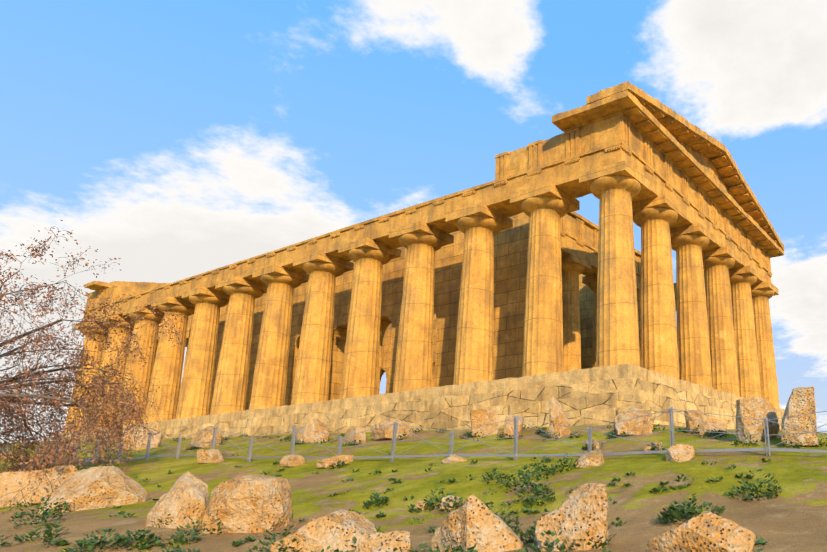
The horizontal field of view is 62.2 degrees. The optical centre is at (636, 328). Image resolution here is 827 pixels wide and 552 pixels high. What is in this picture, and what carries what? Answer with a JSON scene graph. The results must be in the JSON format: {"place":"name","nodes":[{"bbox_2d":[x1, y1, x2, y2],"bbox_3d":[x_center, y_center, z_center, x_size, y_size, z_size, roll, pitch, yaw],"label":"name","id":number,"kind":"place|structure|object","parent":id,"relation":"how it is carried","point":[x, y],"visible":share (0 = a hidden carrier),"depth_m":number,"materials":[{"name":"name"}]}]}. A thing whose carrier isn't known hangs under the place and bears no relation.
{"place":"outdoors","nodes":[
{"label":"outdoors","id":0,"kind":"place"},
{"bbox_2d":[0,424,826,551],"bbox_3d":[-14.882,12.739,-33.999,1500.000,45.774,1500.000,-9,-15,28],"label":"ground","id":1,"kind":"structure","parent":0,"point":[792,517],"depth_m":9.80,"materials":[{"name":"green plant"}]},
{"bbox_2d":[0,220,191,513],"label":"tree","id":2,"kind":"object","parent":1,"relation":"on","point":[6,396],"visible":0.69,"depth_m":15.85,"materials":[{"name":"brown plant"}]},
{"bbox_2d":[0,387,818,551],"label":"rocks","id":3,"kind":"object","parent":1,"relation":"on","point":[253,503],"depth_m":8.47,"materials":[{"name":"beige stone"}]},
{"bbox_2d":[0,407,826,461],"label":"cable fence","id":4,"kind":"object","parent":1,"relation":"on","point":[515,454],"visible":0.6,"depth_m":12.62,"materials":[{"name":"metal"}]},
{"bbox_2d":[0,421,826,551],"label":"weeds","id":5,"kind":"object","parent":1,"relation":"on","point":[680,511],"visible":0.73,"depth_m":8.21,"materials":[{"name":"green plant"}]},
{"bbox_2d":[48,363,784,441],"bbox_3d":[-13.294,7.408,34.951,43.781,4.444,21.296,-9,-15,28],"label":"stone base","id":6,"kind":"object","parent":1,"relation":"on","point":[603,395],"visible":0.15,"depth_m":21.34,"materials":[{"name":"stone"}]},
{"bbox_2d":[184,213,640,414],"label":"inner wall","id":7,"kind":"structure","parent":6,"relation":"on","point":[510,260],"depth_m":29.05,"materials":[{"name":"stone"}]},
{"bbox_2d":[65,160,779,432],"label":"columns","id":8,"kind":"structure","parent":6,"relation":"on","point":[720,338],"depth_m":26.20,"materials":[{"name":"stone"}]},
{"bbox_2d":[83,81,783,339],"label":"entablature","id":9,"kind":"structure","parent":8,"relation":"on","point":[691,170],"depth_m":25.63,"materials":[{"name":"stone"}]},
{"bbox_2d":[0,0,826,442],"label":"sky","id":10,"kind":"structure","parent":0,"point":[175,140],"materials":[{"name":"blue"}]}
]}

